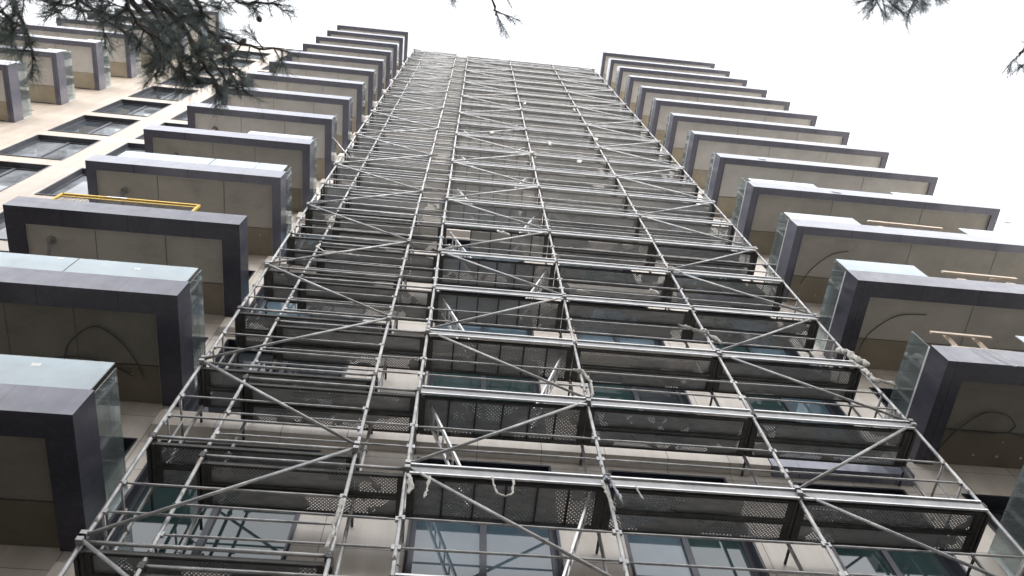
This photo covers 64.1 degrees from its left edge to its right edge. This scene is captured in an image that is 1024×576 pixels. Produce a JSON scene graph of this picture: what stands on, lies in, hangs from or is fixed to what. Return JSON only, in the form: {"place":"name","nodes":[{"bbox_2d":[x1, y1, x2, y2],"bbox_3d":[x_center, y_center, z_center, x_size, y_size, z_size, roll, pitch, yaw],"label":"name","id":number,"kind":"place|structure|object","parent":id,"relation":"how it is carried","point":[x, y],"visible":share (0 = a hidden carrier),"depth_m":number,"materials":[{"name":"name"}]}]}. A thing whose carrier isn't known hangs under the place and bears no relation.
{"place":"outdoors","nodes":[
{"label":"outdoors","id":0,"kind":"place"},
{"bbox_2d":[0,0,1023,233],"label":"sky","id":1,"kind":"structure","parent":0,"point":[931,101],"materials":[{"name":"white"}]},
{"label":"pavement","id":2,"kind":"structure","parent":0,"visible":0},
{"bbox_2d":[58,48,457,575],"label":"side scaffold","id":3,"kind":"object","parent":2,"relation":"on","point":[90,561],"visible":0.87,"depth_m":12.44,"materials":[{"name":"metal"}]},
{"bbox_2d":[324,498,344,549],"bbox_3d":[-1.994,2.646,9.204,0.094,0.860,0.053,5,-68,-4],"label":"cloth tie","id":4,"kind":"object","parent":3,"relation":"attached to","point":[332,534],"visible":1,"depth_m":9.19,"materials":[{"name":"white fabric"}]},
{"bbox_2d":[315,243,359,256],"bbox_3d":[-3.643,-0.795,17.171,0.984,0.490,0.055,6,-68,-4],"label":"cloth tie","id":5,"kind":"object","parent":3,"relation":"on","point":[316,246],"visible":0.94,"depth_m":17.04,"materials":[{"name":"white fabric"}]},
{"bbox_2d":[0,0,529,126],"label":"pine tree","id":6,"kind":"object","parent":2,"relation":"on","point":[202,53],"visible":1,"depth_m":4.99,"materials":[{"name":"green plant"}]},
{"bbox_2d":[0,3,1023,575],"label":"apartment building","id":7,"kind":"structure","parent":2,"relation":"on","point":[162,293],"depth_m":15.64,"materials":[{"name":"beige concrete"}]},
{"bbox_2d":[0,211,7,240],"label":"window","id":8,"kind":"structure","parent":7,"relation":"in","point":[3,235],"depth_m":19.78,"materials":[{"name":"grey glass"}]},
{"bbox_2d":[0,161,51,191],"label":"window","id":9,"kind":"structure","parent":7,"relation":"in","point":[11,173],"depth_m":23.92,"materials":[{"name":"grey glass"}]},
{"bbox_2d":[0,134,100,159],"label":"window","id":10,"kind":"structure","parent":7,"relation":"in","point":[39,146],"depth_m":26.48,"materials":[{"name":"grey glass"}]},
{"bbox_2d":[34,168,87,198],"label":"window","id":11,"kind":"structure","parent":7,"relation":"in","point":[75,182],"depth_m":23.08,"materials":[{"name":"grey glass"}]},
{"bbox_2d":[55,356,132,375],"bbox_3d":[-6.879,1.185,12.722,1.909,0.045,0.286,5,-68,-4],"label":"loose cable","id":12,"kind":"object","parent":7,"relation":"attached to","point":[95,360],"visible":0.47,"depth_m":12.69,"materials":[{"name":"black rubber"}]},
{"bbox_2d":[47,115,140,135],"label":"window","id":13,"kind":"structure","parent":7,"relation":"in","point":[84,124],"depth_m":29.68,"materials":[{"name":"grey glass"}]},
{"bbox_2d":[64,326,143,376],"bbox_3d":[-6.348,1.014,12.685,1.200,0.055,0.954,5,-68,-4],"label":"loose cable","id":14,"kind":"object","parent":7,"relation":"attached to","point":[110,333],"visible":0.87,"depth_m":12.59,"materials":[{"name":"black rubber"}]},
{"bbox_2d":[106,142,144,155],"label":"window","id":15,"kind":"structure","parent":7,"relation":"in","point":[137,147],"depth_m":27.25,"materials":[{"name":"grey glass"}]},
{"bbox_2d":[52,193,200,210],"bbox_3d":[-7.715,-1.645,16.251,2.745,0.805,0.050,5,-68,-4],"label":"barrier","id":16,"kind":"object","parent":7,"relation":"on","point":[140,201],"visible":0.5,"depth_m":16.52,"materials":[{"name":"yellow metal"}]},
{"bbox_2d":[122,437,136,456],"bbox_3d":[-7.370,2.646,11.158,3.650,2.060,0.390,5,-68,-4],"label":"balcony door","id":17,"kind":"structure","parent":7,"relation":"in","point":[127,443],"depth_m":12.14,"materials":[{"name":"black glass"}]},
{"bbox_2d":[92,99,171,116],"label":"window","id":18,"kind":"structure","parent":7,"relation":"in","point":[122,106],"depth_m":32.89,"materials":[{"name":"grey glass"}]},
{"bbox_2d":[135,122,187,138],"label":"window","id":19,"kind":"structure","parent":7,"relation":"in","point":[165,123],"depth_m":30.52,"materials":[{"name":"grey glass"}]},
{"bbox_2d":[128,86,198,100],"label":"window","id":20,"kind":"structure","parent":7,"relation":"in","point":[161,96],"depth_m":35.91,"materials":[{"name":"grey glass"}]},
{"bbox_2d":[171,110,187,120],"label":"window","id":21,"kind":"structure","parent":7,"relation":"in","point":[182,116],"depth_m":32.10,"materials":[{"name":"grey glass"}]},
{"bbox_2d":[161,76,217,87],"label":"window","id":22,"kind":"structure","parent":7,"relation":"in","point":[207,79],"depth_m":38.47,"materials":[{"name":"grey glass"}]},
{"bbox_2d":[93,440,320,568],"bbox_3d":[-4.024,3.028,11.042,2.350,2.780,0.330,5,-68,-4],"label":"window","id":23,"kind":"structure","parent":7,"relation":"in","point":[144,530],"depth_m":10.86,"materials":[{"name":"grey glass"}]},
{"bbox_2d":[186,67,233,76],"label":"window","id":24,"kind":"structure","parent":7,"relation":"in","point":[216,70],"depth_m":42.46,"materials":[{"name":"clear glass"}]},
{"bbox_2d":[200,96,220,103],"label":"window","id":25,"kind":"structure","parent":7,"relation":"in","point":[207,101],"depth_m":35.33,"materials":[{"name":"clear glass"}]},
{"bbox_2d":[216,57,256,67],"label":"window","id":26,"kind":"structure","parent":7,"relation":"in","point":[239,63],"depth_m":45.91,"materials":[{"name":"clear glass"}]},
{"bbox_2d":[225,50,271,58],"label":"window","id":27,"kind":"structure","parent":7,"relation":"in","point":[256,54],"depth_m":49.14,"materials":[{"name":"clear glass"}]},
{"bbox_2d":[249,270,254,279],"bbox_3d":[-7.584,0.023,17.428,3.650,2.060,0.390,5,-68,-4],"label":"balcony door","id":28,"kind":"structure","parent":7,"relation":"in","point":[251,272],"depth_m":18.40,"materials":[{"name":"black glass"}]},
{"bbox_2d":[182,339,349,418],"bbox_3d":[-4.131,1.716,14.177,2.350,2.780,0.330,5,-68,-4],"label":"window","id":29,"kind":"structure","parent":7,"relation":"in","point":[245,357],"depth_m":14.92,"materials":[{"name":"grey glass"}]},
{"bbox_2d":[246,273,373,324],"bbox_3d":[-4.239,0.405,17.312,2.350,2.780,0.330,5,-68,-4],"label":"window","id":30,"kind":"structure","parent":7,"relation":"in","point":[260,302],"depth_m":17.28,"materials":[{"name":"grey glass"}]},
{"bbox_2d":[282,225,385,256],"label":"window","id":31,"kind":"structure","parent":7,"relation":"in","point":[302,228],"depth_m":21.37,"materials":[{"name":"grey glass"}]},
{"bbox_2d":[333,137,350,159],"bbox_3d":[-5.379,-4.472,25.113,1.283,1.924,0.044,26,-71,-12],"label":"scaffold tube","id":32,"kind":"object","parent":7,"relation":"attached to","point":[342,148],"visible":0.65,"depth_m":24.80,"materials":[{"name":"metal"}]},
{"bbox_2d":[402,457,563,575],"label":"window","id":33,"kind":"structure","parent":7,"relation":"in","point":[420,534],"depth_m":11.02,"materials":[{"name":"blue glass"}]},
{"bbox_2d":[450,206,515,226],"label":"window","id":34,"kind":"structure","parent":7,"relation":"in","point":[458,206],"depth_m":24.66,"materials":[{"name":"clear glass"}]},
{"bbox_2d":[434,290,533,335],"bbox_3d":[-0.609,0.700,17.559,2.050,2.780,0.330,5,-68,-4],"label":"window","id":35,"kind":"structure","parent":7,"relation":"in","point":[467,328],"depth_m":17.37,"materials":[{"name":"grey glass"}]},
{"bbox_2d":[444,237,524,272],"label":"window","id":36,"kind":"structure","parent":7,"relation":"in","point":[448,241],"depth_m":21.67,"materials":[{"name":"grey glass"}]},
{"bbox_2d":[425,354,544,432],"bbox_3d":[-0.502,2.012,14.424,2.050,2.780,0.330,5,-68,-4],"label":"window","id":37,"kind":"structure","parent":7,"relation":"in","point":[431,380],"depth_m":15.10,"materials":[{"name":"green glass"}]},
{"bbox_2d":[541,180,594,200],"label":"window","id":38,"kind":"structure","parent":7,"relation":"in","point":[546,180],"depth_m":27.91,"materials":[{"name":"grey glass"}]},
{"bbox_2d":[577,289,591,293],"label":"cloth tie","id":39,"kind":"object","parent":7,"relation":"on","point":[579,290],"visible":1,"depth_m":16.39,"materials":[{"name":"white fabric"}]},
{"bbox_2d":[557,249,636,284],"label":"window","id":40,"kind":"structure","parent":7,"relation":"in","point":[590,249],"depth_m":21.35,"materials":[{"name":"grey glass"}]},
{"bbox_2d":[568,300,664,345],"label":"window","id":41,"kind":"structure","parent":7,"relation":"in","point":[579,337],"depth_m":17.54,"materials":[{"name":"grey glass"}]},
{"bbox_2d":[584,367,705,445],"bbox_3d":[2.332,2.242,14.617,1.850,2.780,0.330,5,-68,-4],"label":"window","id":42,"kind":"structure","parent":7,"relation":"in","point":[598,393],"depth_m":15.29,"materials":[{"name":"grey glass"}]},
{"bbox_2d":[658,224,713,243],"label":"window","id":43,"kind":"structure","parent":7,"relation":"in","point":[658,224],"depth_m":25.16,"materials":[{"name":"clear glass"}]},
{"bbox_2d":[608,470,769,575],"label":"window","id":44,"kind":"structure","parent":7,"relation":"in","point":[723,553],"depth_m":11.35,"materials":[{"name":"blue glass"}]},
{"bbox_2d":[669,261,745,291],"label":"window","id":45,"kind":"structure","parent":7,"relation":"in","point":[670,261],"depth_m":21.57,"materials":[{"name":"grey glass"}]},
{"bbox_2d":[692,306,800,356],"bbox_3d":[5.134,1.167,17.951,1.800,2.780,0.330,5,-68,-4],"label":"window","id":46,"kind":"structure","parent":7,"relation":"in","point":[735,349],"depth_m":17.76,"materials":[{"name":"grey glass"}]},
{"bbox_2d":[743,389,878,457],"bbox_3d":[5.241,2.479,14.816,1.800,2.780,0.330,5,-68,-4],"label":"window","id":47,"kind":"structure","parent":7,"relation":"in","point":[754,404],"depth_m":15.45,"materials":[{"name":"grey glass"}]},
{"bbox_2d":[800,251,848,283],"bbox_3d":[7.461,-0.561,19.666,1.355,0.053,0.223,-36,-71,12],"label":"loose cable","id":48,"kind":"object","parent":7,"relation":"attached to","point":[821,261],"visible":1,"depth_m":19.63,"materials":[{"name":"black rubber"}]},
{"bbox_2d":[869,387,893,407],"bbox_3d":[10.099,2.764,15.491,6.100,2.060,0.390,5,-68,-4],"label":"balcony door","id":49,"kind":"structure","parent":7,"relation":"in","point":[888,392],"depth_m":16.17,"materials":[{"name":"black glass"}]},
{"bbox_2d":[794,482,970,575],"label":"window","id":50,"kind":"structure","parent":7,"relation":"in","point":[859,561],"depth_m":11.64,"materials":[{"name":"green glass"}]},
{"bbox_2d":[859,314,925,349],"bbox_3d":[7.640,0.776,16.544,1.480,0.053,0.336,-29,-69,10],"label":"loose cable","id":51,"kind":"object","parent":7,"relation":"attached to","point":[887,320],"visible":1,"depth_m":16.49,"materials":[{"name":"black rubber"}]},
{"bbox_2d":[867,220,942,229],"bbox_3d":[10.055,-1.575,20.953,1.953,0.403,0.125,5,-68,-4],"label":"timber frame","id":52,"kind":"object","parent":7,"relation":"attached to","point":[907,225],"visible":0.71,"depth_m":20.91,"materials":[{"name":"beige wood"}]},
{"bbox_2d":[929,331,1005,350],"bbox_3d":[8.024,1.106,14.136,1.322,0.939,0.299,5,-68,-4],"label":"timber frame","id":53,"kind":"object","parent":7,"relation":"on","point":[974,338],"visible":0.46,"depth_m":14.39,"materials":[{"name":"beige wood"}]},
{"bbox_2d":[941,270,1017,283],"bbox_3d":[10.117,-0.205,17.665,1.653,0.368,0.125,5,-68,-4],"label":"timber frame","id":54,"kind":"object","parent":7,"relation":"attached to","point":[992,277],"visible":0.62,"depth_m":17.69,"materials":[{"name":"beige wood"}]},
{"bbox_2d":[936,412,1023,451],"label":"loose cable","id":55,"kind":"object","parent":7,"relation":"attached to","point":[976,417],"visible":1,"depth_m":13.48,"materials":[{"name":"black rubber"}]},
{"bbox_2d":[949,429,1012,433],"bbox_3d":[7.760,2.385,13.534,1.083,0.033,0.066,3,-67,-3],"label":"loose cable","id":56,"kind":"object","parent":7,"relation":"attached to","point":[981,433],"visible":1,"depth_m":13.53,"materials":[{"name":"black rubber"}]},
{"bbox_2d":[961,493,1009,532],"bbox_3d":[10.206,4.075,12.356,6.100,2.060,0.390,5,-68,-4],"label":"balcony door","id":57,"kind":"structure","parent":7,"relation":"in","point":[996,505],"depth_m":13.06,"materials":[{"name":"black glass"}]},
{"bbox_2d":[971,347,1016,366],"bbox_3d":[7.803,1.110,13.243,0.407,0.688,0.028,5,-68,-4],"label":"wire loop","id":58,"kind":"object","parent":7,"relation":"hanging from","point":[997,359],"visible":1,"depth_m":13.19,"materials":[{"name":"grey metal"}]},
{"bbox_2d":[133,50,1023,575],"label":"scaffold","id":59,"kind":"object","parent":2,"relation":"on","point":[489,192],"visible":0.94,"depth_m":14.41,"materials":[{"name":"metal"}]},
{"bbox_2d":[327,215,335,227],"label":"cloth tie","id":60,"kind":"object","parent":59,"relation":"attached to","point":[331,219],"visible":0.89,"depth_m":18.87,"materials":[{"name":"white fabric"}]},
{"bbox_2d":[405,473,413,493],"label":"cloth tie","id":61,"kind":"object","parent":59,"relation":"hanging from","point":[410,483],"visible":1,"depth_m":10.10,"materials":[{"name":"white fabric"}]},
{"bbox_2d":[423,476,430,497],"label":"cloth tie","id":62,"kind":"object","parent":59,"relation":"hanging from","point":[427,484],"visible":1,"depth_m":10.09,"materials":[{"name":"white fabric"}]},
{"bbox_2d":[491,475,514,496],"bbox_3d":[-0.109,2.472,10.182,0.300,0.419,0.032,5,-68,-4],"label":"cloth tie","id":63,"kind":"object","parent":59,"relation":"hanging from","point":[512,487],"visible":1,"depth_m":10.15,"materials":[{"name":"white fabric"}]},
{"bbox_2d":[497,230,509,235],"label":"cloth tie","id":64,"kind":"object","parent":59,"relation":"attached to","point":[502,232],"visible":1,"depth_m":19.20,"materials":[{"name":"white fabric"}]},
{"bbox_2d":[528,151,536,160],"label":"cloth tie","id":65,"kind":"object","parent":59,"relation":"attached to","point":[529,155],"visible":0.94,"depth_m":27.05,"materials":[{"name":"white fabric"}]},
{"bbox_2d":[573,368,593,397],"bbox_3d":[1.143,1.508,12.957,0.274,0.967,0.092,-6,-67,1],"label":"cloth tie","id":66,"kind":"object","parent":59,"relation":"attached to","point":[578,370],"visible":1,"depth_m":13.09,"materials":[{"name":"white fabric"}]},
{"bbox_2d":[601,480,615,510],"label":"cloth tie","id":67,"kind":"object","parent":59,"relation":"hanging from","point":[607,493],"visible":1,"depth_m":10.26,"materials":[{"name":"white fabric"}]},
{"bbox_2d":[602,473,622,502],"bbox_3d":[1.264,2.583,10.420,0.254,0.665,0.179,-37,-71,13],"label":"cloth tie","id":68,"kind":"object","parent":59,"relation":"attached to","point":[605,475],"visible":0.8,"depth_m":10.47,"materials":[{"name":"fabric"}]},
{"bbox_2d":[666,266,682,276],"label":"cloth tie","id":69,"kind":"object","parent":59,"relation":"attached to","point":[670,268],"visible":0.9,"depth_m":18.11,"materials":[{"name":"white fabric"}]},
{"bbox_2d":[678,323,723,343],"bbox_3d":[3.484,0.846,15.135,0.684,0.744,0.104,5,-68,-4],"label":"cloth tie","id":70,"kind":"object","parent":59,"relation":"attached to","point":[716,338],"visible":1,"depth_m":15.21,"materials":[{"name":"white fabric"}]},
{"bbox_2d":[835,347,869,366],"bbox_3d":[6.160,1.238,14.796,0.366,0.766,0.166,-14,-68,4],"label":"cloth tie","id":71,"kind":"object","parent":59,"relation":"attached to","point":[851,355],"visible":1,"depth_m":14.76,"materials":[{"name":"white fabric"}]},
{"bbox_2d":[849,359,879,382],"bbox_3d":[6.179,1.462,14.358,0.251,0.864,0.105,-3,-67,-1],"label":"cloth tie","id":72,"kind":"object","parent":59,"relation":"attached to","point":[868,374],"visible":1,"depth_m":14.30,"materials":[{"name":"white fabric"}]},
{"bbox_2d":[876,378,897,386],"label":"cloth tie","id":73,"kind":"object","parent":59,"relation":"attached to","point":[892,383],"visible":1,"depth_m":13.92,"materials":[{"name":"white fabric"}]},
{"bbox_2d":[838,0,1023,90],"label":"pine tree","id":74,"kind":"object","parent":2,"relation":"on","point":[896,9],"visible":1,"depth_m":4.89,"materials":[{"name":"green plant"}]}
]}

